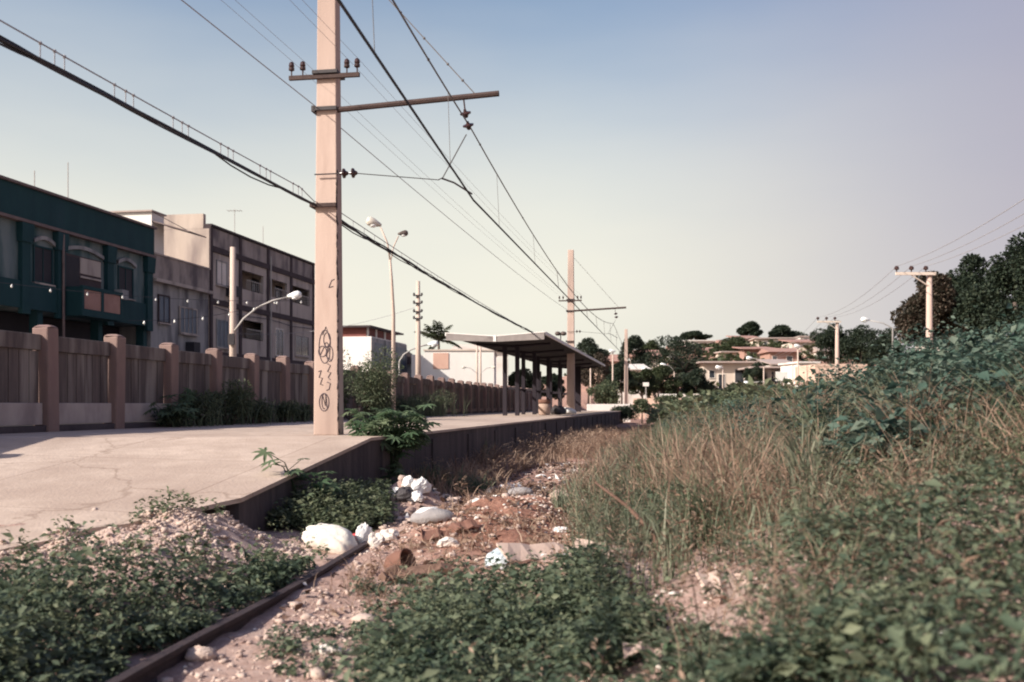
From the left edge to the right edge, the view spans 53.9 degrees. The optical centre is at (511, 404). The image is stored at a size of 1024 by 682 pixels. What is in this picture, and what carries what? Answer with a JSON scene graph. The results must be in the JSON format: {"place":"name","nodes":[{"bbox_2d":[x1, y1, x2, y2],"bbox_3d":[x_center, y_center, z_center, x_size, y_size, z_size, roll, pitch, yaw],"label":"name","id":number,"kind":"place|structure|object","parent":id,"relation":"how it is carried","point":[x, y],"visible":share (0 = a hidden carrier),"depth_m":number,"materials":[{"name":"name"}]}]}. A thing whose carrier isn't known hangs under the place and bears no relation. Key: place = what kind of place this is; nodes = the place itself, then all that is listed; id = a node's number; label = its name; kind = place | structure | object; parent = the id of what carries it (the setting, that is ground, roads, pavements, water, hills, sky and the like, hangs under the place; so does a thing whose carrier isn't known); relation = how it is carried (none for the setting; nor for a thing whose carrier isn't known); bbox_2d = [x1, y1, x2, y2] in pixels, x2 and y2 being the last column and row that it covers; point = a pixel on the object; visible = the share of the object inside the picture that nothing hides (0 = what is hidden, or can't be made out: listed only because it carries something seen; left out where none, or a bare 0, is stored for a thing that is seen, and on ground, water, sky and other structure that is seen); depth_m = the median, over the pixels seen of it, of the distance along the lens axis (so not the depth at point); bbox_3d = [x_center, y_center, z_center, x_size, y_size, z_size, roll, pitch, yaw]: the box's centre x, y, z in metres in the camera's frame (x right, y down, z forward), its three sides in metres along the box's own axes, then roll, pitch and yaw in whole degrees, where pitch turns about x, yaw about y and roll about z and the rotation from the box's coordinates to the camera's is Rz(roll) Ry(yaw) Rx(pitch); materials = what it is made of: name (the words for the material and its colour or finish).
{"place":"outdoors","nodes":[
{"label":"outdoors","id":0,"kind":"place"},
{"bbox_2d":[0,421,155,426],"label":"road","id":1,"kind":"structure","parent":0,"point":[65,424],"depth_m":33.05,"materials":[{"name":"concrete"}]},
{"bbox_2d":[228,247,301,356],"bbox_3d":[-9.790,-2.811,39.920,2.895,6.921,0.480,0,0,0],"label":"street lamp","id":2,"kind":"object","parent":1,"relation":"on","point":[233,328],"visible":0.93,"depth_m":39.89,"materials":[{"name":"metal"}]},
{"bbox_2d":[0,175,156,354],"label":"teal building","id":3,"kind":"structure","parent":0,"point":[54,241],"depth_m":43.70,"materials":[{"name":"paint"}]},
{"bbox_2d":[33,244,55,286],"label":"window","id":4,"kind":"structure","parent":3,"relation":"in","point":[42,256],"depth_m":42.09,"materials":[{"name":"teal paint"}]},
{"bbox_2d":[117,265,135,300],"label":"window","id":5,"kind":"structure","parent":3,"relation":"in","point":[125,275],"depth_m":48.44,"materials":[{"name":"teal paint"}]},
{"bbox_2d":[0,506,318,590],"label":"gravel","id":6,"kind":"structure","parent":0,"point":[162,527],"depth_m":9.57,"materials":[{"name":"grey gravel"}]},
{"bbox_2d":[110,210,213,352],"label":"grey house","id":7,"kind":"structure","parent":0,"point":[182,281],"depth_m":53.13,"materials":[{"name":"paint"}]},
{"bbox_2d":[158,294,171,324],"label":"window","id":8,"kind":"structure","parent":7,"relation":"in","point":[163,301],"depth_m":51.88,"materials":[{"name":"glass"}]},
{"bbox_2d":[179,306,199,336],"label":"window","id":9,"kind":"structure","parent":7,"relation":"in","point":[189,327],"depth_m":54.48,"materials":[{"name":"glass"}]},
{"bbox_2d":[164,214,314,368],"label":"loggia building","id":10,"kind":"structure","parent":0,"point":[265,273],"depth_m":63.32,"materials":[{"name":"paint"}]},
{"bbox_2d":[216,259,227,287],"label":"window","id":11,"kind":"structure","parent":10,"relation":"in","point":[221,266],"depth_m":58.46,"materials":[{"name":"grey glass"}]},
{"bbox_2d":[216,318,228,349],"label":"window","id":12,"kind":"structure","parent":10,"relation":"in","point":[222,326],"depth_m":58.60,"materials":[{"name":"grey glass"}]},
{"bbox_2d":[295,334,310,357],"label":"window","id":13,"kind":"structure","parent":10,"relation":"in","point":[301,342],"depth_m":70.72,"materials":[{"name":"glass"}]},
{"bbox_2d":[343,325,406,374],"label":"red topped building","id":14,"kind":"structure","parent":0,"point":[359,341],"depth_m":87.12,"materials":[{"name":"grey paint"}]},
{"bbox_2d":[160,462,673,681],"bbox_3d":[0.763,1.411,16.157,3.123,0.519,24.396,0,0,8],"label":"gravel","id":15,"kind":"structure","parent":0,"point":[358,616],"depth_m":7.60,"materials":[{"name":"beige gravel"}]},
{"bbox_2d":[0,349,1023,681],"bbox_3d":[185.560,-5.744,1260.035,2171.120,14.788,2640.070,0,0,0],"label":"ground","id":16,"kind":"structure","parent":0,"point":[226,647],"depth_m":7.80,"materials":[{"name":"brown soil"}]},
{"bbox_2d":[1,485,297,582],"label":"weed patch","id":17,"kind":"object","parent":16,"relation":"on","point":[165,506],"visible":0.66,"depth_m":8.85,"materials":[{"name":"green plant"}]},
{"bbox_2d":[0,514,324,681],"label":"weed sprigs","id":18,"kind":"object","parent":16,"relation":"on","point":[106,612],"visible":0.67,"depth_m":6.52,"materials":[{"name":"green plant"}]},
{"bbox_2d":[0,518,329,681],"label":"weed patch","id":19,"kind":"object","parent":16,"relation":"on","point":[171,625],"visible":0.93,"depth_m":6.74,"materials":[{"name":"green plant"}]},
{"bbox_2d":[184,645,217,661],"bbox_3d":[-1.955,1.571,6.355,0.196,0.115,0.157,0,0,0],"label":"flat stone","id":20,"kind":"object","parent":16,"relation":"on","point":[198,653],"visible":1,"depth_m":6.30,"materials":[{"name":"beige stone"}]},
{"bbox_2d":[106,526,395,681],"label":"rail","id":21,"kind":"object","parent":16,"relation":"on","point":[151,668],"visible":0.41,"depth_m":6.80,"materials":[{"name":"metal"}]},
{"bbox_2d":[252,447,343,497],"bbox_3d":[-2.665,1.027,12.705,1.053,1.017,1.010,0,0,0],"label":"castor plant","id":22,"kind":"object","parent":16,"relation":"on","point":[319,485],"visible":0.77,"depth_m":12.62,"materials":[{"name":"green plant"}]},
{"bbox_2d":[0,411,622,551],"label":"station platform","id":23,"kind":"structure","parent":16,"relation":"on","point":[112,475],"depth_m":13.83,"materials":[{"name":"concrete"}]},
{"bbox_2d":[143,387,199,426],"bbox_3d":[-7.728,0.083,23.212,1.189,0.992,1.518,0,0,0],"label":"castor plant","id":24,"kind":"object","parent":23,"relation":"on","point":[182,408],"visible":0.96,"depth_m":23.05,"materials":[{"name":"green plant"}]},
{"bbox_2d":[150,405,210,426],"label":"bush","id":25,"kind":"object","parent":23,"relation":"on","point":[173,419],"visible":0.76,"depth_m":23.11,"materials":[{"name":"green plant"}]},
{"bbox_2d":[178,389,229,425],"bbox_3d":[-7.589,0.089,24.652,1.795,0.983,1.834,0,0,0],"label":"bush","id":26,"kind":"object","parent":23,"relation":"on","point":[203,404],"visible":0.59,"depth_m":24.27,"materials":[{"name":"green plant"}]},
{"bbox_2d":[203,378,274,424],"bbox_3d":[-7.277,-0.086,25.818,2.206,1.340,1.905,0,0,23],"label":"bush","id":27,"kind":"object","parent":23,"relation":"on","point":[233,401],"visible":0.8,"depth_m":25.86,"materials":[{"name":"green plant"}]},
{"bbox_2d":[236,396,290,423],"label":"bush","id":28,"kind":"object","parent":23,"relation":"on","point":[264,417],"visible":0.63,"depth_m":27.35,"materials":[{"name":"green plant"}]},
{"bbox_2d":[0,325,531,433],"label":"concrete fence","id":29,"kind":"object","parent":23,"relation":"on","point":[48,383],"visible":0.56,"depth_m":22.17,"materials":[{"name":"brown concrete"}]},
{"bbox_2d":[267,400,310,422],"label":"bush","id":30,"kind":"object","parent":23,"relation":"on","point":[282,411],"visible":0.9,"depth_m":29.23,"materials":[{"name":"green plant"}]},
{"bbox_2d":[343,346,403,419],"bbox_3d":[-5.216,-0.814,33.938,3.252,2.828,2.475,0,0,0],"label":"bush","id":31,"kind":"object","parent":23,"relation":"on","point":[378,376],"visible":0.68,"depth_m":33.71,"materials":[{"name":"green plant"}]},
{"bbox_2d":[366,217,407,416],"bbox_3d":[-4.715,-3.224,37.968,1.592,7.749,0.378,0,0,0],"label":"double street lamp","id":32,"kind":"object","parent":23,"relation":"on","point":[372,222],"visible":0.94,"depth_m":37.95,"materials":[{"name":"metal"}]},
{"bbox_2d":[289,0,498,434],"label":"catenary pole","id":33,"kind":"object","parent":23,"relation":"on","point":[328,76],"visible":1,"depth_m":17.06,"materials":[{"name":"beige concrete"}]},
{"bbox_2d":[0,20,516,323],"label":"support wire","id":34,"kind":"object","parent":33,"relation":"attached to","point":[40,43],"visible":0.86,"depth_m":12.23,"materials":[{"name":"black metal"}]},
{"bbox_2d":[0,35,532,331],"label":"telephone cable","id":35,"kind":"object","parent":34,"relation":"hanging from","point":[12,46],"visible":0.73,"depth_m":12.36,"materials":[{"name":"black rubber"}]},
{"bbox_2d":[181,0,566,309],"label":"feeder wire","id":36,"kind":"object","parent":33,"relation":"attached to","point":[341,128],"visible":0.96,"depth_m":16.54,"materials":[{"name":"black metal"}]},
{"bbox_2d":[372,0,638,360],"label":"messenger wire","id":37,"kind":"object","parent":33,"relation":"attached to","point":[408,26],"visible":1,"depth_m":17.25,"materials":[{"name":"black metal"}]},
{"bbox_2d":[337,0,639,371],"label":"contact wire","id":38,"kind":"object","parent":37,"relation":"hanging from","point":[343,7],"visible":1,"depth_m":12.65,"materials":[{"name":"black metal"}]},
{"bbox_2d":[396,393,435,416],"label":"bush","id":39,"kind":"object","parent":23,"relation":"on","point":[413,404],"visible":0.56,"depth_m":42.34,"materials":[{"name":"green plant"}]},
{"bbox_2d":[406,387,469,415],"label":"bush","id":40,"kind":"object","parent":23,"relation":"on","point":[438,403],"visible":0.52,"depth_m":45.34,"materials":[{"name":"green plant"}]},
{"bbox_2d":[445,331,604,415],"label":"platform shelter","id":41,"kind":"object","parent":23,"relation":"on","point":[549,351],"visible":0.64,"depth_m":54.19,"materials":[{"name":"paint"}]},
{"bbox_2d":[559,250,625,408],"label":"catenary pole","id":42,"kind":"object","parent":23,"relation":"on","point":[571,331],"visible":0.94,"depth_m":58.35,"materials":[{"name":"beige concrete"}]},
{"bbox_2d":[301,523,357,553],"bbox_3d":[-1.981,1.454,10.979,0.700,0.282,0.373,14,15,25],"label":"sack","id":43,"kind":"object","parent":16,"relation":"on","point":[336,539],"visible":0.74,"depth_m":10.84,"materials":[{"name":"white plastic"}]},
{"bbox_2d":[264,477,397,533],"bbox_3d":[-2.202,1.267,13.444,1.519,0.646,3.947,0,0,0],"label":"weed patch","id":44,"kind":"object","parent":16,"relation":"on","point":[357,504],"visible":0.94,"depth_m":12.31,"materials":[{"name":"green plant"}]},
{"bbox_2d":[252,555,476,679],"bbox_3d":[-0.984,1.519,7.702,1.396,0.223,3.675,0,0,0],"label":"weed patch","id":45,"kind":"object","parent":16,"relation":"on","point":[289,647],"visible":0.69,"depth_m":6.78,"materials":[{"name":"green plant"}]},
{"bbox_2d":[301,475,461,529],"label":"gravel","id":46,"kind":"structure","parent":16,"relation":"on","point":[410,510],"depth_m":13.75,"materials":[{"name":"stone"}]},
{"bbox_2d":[341,400,441,473],"bbox_3d":[-2.053,0.563,17.057,1.738,1.289,1.763,0,0,0],"label":"castor plant","id":47,"kind":"object","parent":16,"relation":"on","point":[402,436],"visible":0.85,"depth_m":16.68,"materials":[{"name":"green plant"}]},
{"bbox_2d":[384,548,415,567],"bbox_3d":[-1.031,1.490,9.515,0.389,0.282,0.257,0,0,27],"label":"clay pot","id":48,"kind":"object","parent":16,"relation":"on","point":[398,554],"visible":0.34,"depth_m":9.52,"materials":[{"name":"ceramic"}]},
{"bbox_2d":[413,281,422,374],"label":"utility pole","id":49,"kind":"object","parent":16,"relation":"on","point":[418,348],"visible":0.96,"depth_m":51.89,"materials":[{"name":"concrete"}]},
{"bbox_2d":[384,562,451,577],"bbox_3d":[-0.842,1.492,9.057,0.622,0.092,0.151,0,20,-7],"label":"board","id":50,"kind":"object","parent":16,"relation":"on","point":[423,567],"visible":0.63,"depth_m":9.05,"materials":[{"name":"brown wood"}]},
{"bbox_2d":[275,461,586,632],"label":"litter","id":51,"kind":"object","parent":16,"relation":"on","point":[298,606],"visible":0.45,"depth_m":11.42,"materials":[{"name":"paper"}]},
{"bbox_2d":[410,507,455,523],"bbox_3d":[-0.917,1.308,11.763,0.553,0.231,0.322,0,0,0],"label":"plastic bag","id":52,"kind":"object","parent":16,"relation":"on","point":[422,515],"visible":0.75,"depth_m":11.65,"materials":[{"name":"white plastic"}]},
{"bbox_2d":[414,320,461,348],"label":"palm tree","id":53,"kind":"object","parent":16,"relation":"on","point":[438,334],"visible":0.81,"depth_m":109.47,"materials":[{"name":"green plant"}]},
{"bbox_2d":[411,349,496,386],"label":"white building","id":54,"kind":"structure","parent":16,"relation":"on","point":[446,364],"depth_m":92.00,"materials":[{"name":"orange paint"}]},
{"bbox_2d":[417,461,495,494],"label":"dry grass","id":55,"kind":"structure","parent":16,"relation":"on","point":[483,486],"depth_m":18.23,"materials":[{"name":"brown plant"}]},
{"bbox_2d":[290,479,624,614],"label":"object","id":56,"kind":"structure","parent":16,"relation":"on","point":[534,539],"depth_m":10.31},
{"bbox_2d":[452,345,507,385],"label":"pale house","id":57,"kind":"structure","parent":16,"relation":"on","point":[499,369],"depth_m":125.00,"materials":[{"name":"beige paint"}]},
{"bbox_2d":[406,422,649,496],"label":"dry grass","id":58,"kind":"structure","parent":16,"relation":"on","point":[528,451],"depth_m":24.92,"materials":[{"name":"brown plant"}]},
{"bbox_2d":[496,542,567,563],"bbox_3d":[0.234,1.323,9.082,0.778,0.077,0.288,3,18,-31],"label":"cardboard","id":59,"kind":"object","parent":16,"relation":"on","point":[520,550],"visible":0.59,"depth_m":9.03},
{"bbox_2d":[382,550,777,680],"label":"weed sprigs","id":60,"kind":"object","parent":16,"relation":"on","point":[651,653],"visible":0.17,"depth_m":5.40,"materials":[{"name":"green plant"}]},
{"bbox_2d":[575,337,610,403],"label":"tree","id":61,"kind":"object","parent":16,"relation":"on","point":[588,346],"visible":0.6,"depth_m":149.18,"materials":[{"name":"green plant"}]},
{"bbox_2d":[581,352,613,403],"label":"tree","id":62,"kind":"object","parent":16,"relation":"on","point":[604,371],"visible":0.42,"depth_m":134.21,"materials":[{"name":"green plant"}]},
{"bbox_2d":[586,379,621,403],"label":"bush","id":63,"kind":"object","parent":16,"relation":"on","point":[610,396],"visible":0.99,"depth_m":99.38,"materials":[{"name":"green plant"}]},
{"bbox_2d":[322,543,901,681],"bbox_3d":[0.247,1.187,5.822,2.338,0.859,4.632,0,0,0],"label":"weed sprigs","id":64,"kind":"object","parent":16,"relation":"on","point":[531,667],"visible":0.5,"depth_m":5.35,"materials":[{"name":"green plant"}]},
{"bbox_2d":[605,360,637,403],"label":"tree","id":65,"kind":"object","parent":16,"relation":"on","point":[618,371],"visible":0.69,"depth_m":127.31,"materials":[{"name":"green plant"}]},
{"bbox_2d":[617,335,650,364],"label":"tree","id":66,"kind":"object","parent":16,"relation":"on","point":[635,342],"visible":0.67,"depth_m":169.09,"materials":[{"name":"green plant"}]},
{"bbox_2d":[330,535,953,681],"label":"weed patch","id":67,"kind":"object","parent":16,"relation":"on","point":[603,631],"visible":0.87,"depth_m":5.56,"materials":[{"name":"green plant"}]},
{"bbox_2d":[628,368,660,397],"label":"tree","id":68,"kind":"object","parent":16,"relation":"on","point":[645,374],"visible":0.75,"depth_m":131.42,"materials":[{"name":"green plant"}]},
{"bbox_2d":[317,463,979,627],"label":"litter","id":69,"kind":"object","parent":16,"relation":"on","point":[514,503],"visible":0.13,"depth_m":10.89,"materials":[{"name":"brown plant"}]},
{"bbox_2d":[651,364,682,393],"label":"tree","id":70,"kind":"object","parent":16,"relation":"on","point":[661,372],"visible":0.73,"depth_m":135.45,"materials":[{"name":"green plant"}]},
{"bbox_2d":[637,335,706,392],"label":"tree","id":71,"kind":"object","parent":16,"relation":"on","point":[677,345],"visible":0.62,"depth_m":164.12,"materials":[{"name":"green plant"}]},
{"bbox_2d":[667,353,705,386],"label":"palm tree","id":72,"kind":"object","parent":16,"relation":"on","point":[679,368],"visible":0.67,"depth_m":149.69,"materials":[{"name":"green plant"}]},
{"bbox_2d":[680,368,714,393],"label":"tree","id":73,"kind":"object","parent":16,"relation":"on","point":[693,380],"visible":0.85,"depth_m":137.47,"materials":[{"name":"green plant"}]},
{"bbox_2d":[637,464,775,548],"bbox_3d":[1.631,0.797,8.392,1.326,0.751,1.237,0,0,0],"label":"grass tuft","id":74,"kind":"object","parent":16,"relation":"on","point":[689,496],"visible":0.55,"depth_m":8.32,"materials":[{"name":"green plant"}]},
{"bbox_2d":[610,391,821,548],"bbox_3d":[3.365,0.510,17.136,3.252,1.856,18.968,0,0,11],"label":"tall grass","id":75,"kind":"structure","parent":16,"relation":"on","point":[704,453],"depth_m":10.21,"materials":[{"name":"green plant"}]},
{"bbox_2d":[695,570,751,600],"bbox_3d":[1.306,1.100,6.100,0.351,0.075,0.278,12,30,-22],"label":"paper","id":76,"kind":"object","parent":16,"relation":"on","point":[718,579],"visible":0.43,"depth_m":6.09,"materials":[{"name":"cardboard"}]},
{"bbox_2d":[651,388,800,464],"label":"feathery weeds","id":77,"kind":"object","parent":16,"relation":"on","point":[741,408],"visible":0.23,"depth_m":19.98,"materials":[{"name":"green plant"}]},
{"bbox_2d":[695,361,759,389],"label":"house","id":78,"kind":"structure","parent":16,"relation":"on","point":[731,373],"depth_m":158.00,"materials":[{"name":"beige paint"}]},
{"bbox_2d":[710,336,747,356],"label":"tree","id":79,"kind":"object","parent":16,"relation":"on","point":[737,341],"visible":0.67,"depth_m":197.86,"materials":[{"name":"green plant"}]},
{"bbox_2d":[564,338,899,403],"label":"hillside scrub","id":80,"kind":"object","parent":16,"relation":"on","point":[773,344],"visible":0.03,"depth_m":189.91,"materials":[{"name":"green plant"}]},
{"bbox_2d":[642,374,836,423],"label":"scrub","id":81,"kind":"object","parent":16,"relation":"on","point":[686,403],"visible":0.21,"depth_m":59.37,"materials":[{"name":"green plant"}]},
{"bbox_2d":[736,321,763,336],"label":"tree","id":82,"kind":"object","parent":16,"relation":"on","point":[750,328],"visible":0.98,"depth_m":253.83,"materials":[{"name":"green plant"}]},
{"bbox_2d":[757,348,801,361],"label":"house","id":83,"kind":"structure","parent":16,"relation":"on","point":[767,353],"depth_m":180.00,"materials":[{"name":"beige paint"}]},
{"bbox_2d":[648,359,917,430],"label":"bank shrubs","id":84,"kind":"object","parent":16,"relation":"on","point":[703,410],"visible":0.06,"depth_m":41.02,"materials":[{"name":"green plant"}]},
{"bbox_2d":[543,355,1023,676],"bbox_3d":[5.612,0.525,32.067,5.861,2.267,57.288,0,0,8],"label":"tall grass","id":85,"kind":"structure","parent":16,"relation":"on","point":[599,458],"depth_m":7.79,"materials":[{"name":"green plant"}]},
{"bbox_2d":[544,327,1023,571],"bbox_3d":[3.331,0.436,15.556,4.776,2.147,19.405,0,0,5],"label":"tall grass","id":86,"kind":"structure","parent":16,"relation":"on","point":[720,457],"depth_m":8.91,"materials":[{"name":"green plant"}]},
{"bbox_2d":[554,326,1023,681],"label":"feathery weeds","id":87,"kind":"object","parent":16,"relation":"on","point":[922,584],"visible":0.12,"depth_m":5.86,"materials":[{"name":"green plant"}]},
{"bbox_2d":[725,412,870,505],"bbox_3d":[2.447,0.447,8.577,1.638,0.922,1.444,0,0,-41],"label":"grass tuft","id":88,"kind":"object","parent":16,"relation":"on","point":[792,448],"visible":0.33,"depth_m":8.51,"materials":[{"name":"green plant"}]},
{"bbox_2d":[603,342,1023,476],"bbox_3d":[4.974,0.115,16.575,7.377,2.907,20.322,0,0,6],"label":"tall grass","id":89,"kind":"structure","parent":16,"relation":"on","point":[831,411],"depth_m":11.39,"materials":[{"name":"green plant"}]},
{"bbox_2d":[610,402,1023,681],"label":"bank shrubs","id":90,"kind":"object","parent":16,"relation":"on","point":[940,651],"visible":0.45,"depth_m":4.43,"materials":[{"name":"green plant"}]},
{"bbox_2d":[809,323,850,363],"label":"tree","id":91,"kind":"object","parent":16,"relation":"on","point":[825,337],"visible":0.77,"depth_m":119.57,"materials":[{"name":"green plant"}]},
{"bbox_2d":[794,364,866,384],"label":"house","id":92,"kind":"structure","parent":16,"relation":"on","point":[804,368],"depth_m":98.00,"materials":[{"name":"beige paint"}]},
{"bbox_2d":[839,324,885,367],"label":"tree","id":93,"kind":"object","parent":16,"relation":"on","point":[857,339],"visible":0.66,"depth_m":117.40,"materials":[{"name":"green plant"}]},
{"bbox_2d":[865,327,909,364],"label":"tree","id":94,"kind":"object","parent":16,"relation":"on","point":[872,337],"visible":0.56,"depth_m":111.53,"materials":[{"name":"green plant"}]},
{"bbox_2d":[762,303,1023,493],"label":"bank shrubs","id":95,"kind":"object","parent":16,"relation":"on","point":[956,358],"visible":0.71,"depth_m":9.57,"materials":[{"name":"green plant"}]},
{"bbox_2d":[894,266,935,342],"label":"line pole","id":96,"kind":"object","parent":16,"relation":"on","point":[929,315],"visible":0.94,"depth_m":49.87,"materials":[{"name":"beige concrete"}]},
{"bbox_2d":[889,270,973,349],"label":"tree","id":97,"kind":"object","parent":16,"relation":"on","point":[944,303],"visible":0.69,"depth_m":61.20,"materials":[{"name":"green plant"}]},
{"bbox_2d":[936,253,1008,347],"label":"tree","id":98,"kind":"object","parent":16,"relation":"on","point":[972,264],"visible":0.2,"depth_m":65.00,"materials":[{"name":"green plant"}]},
{"bbox_2d":[950,231,1023,340],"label":"tree","id":99,"kind":"object","parent":16,"relation":"on","point":[1007,273],"visible":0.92,"depth_m":57.90,"materials":[{"name":"green plant"}]},
{"bbox_2d":[0,0,1023,376],"label":"sky","id":100,"kind":"structure","parent":0,"point":[713,167],"materials":[{"name":"blue"}]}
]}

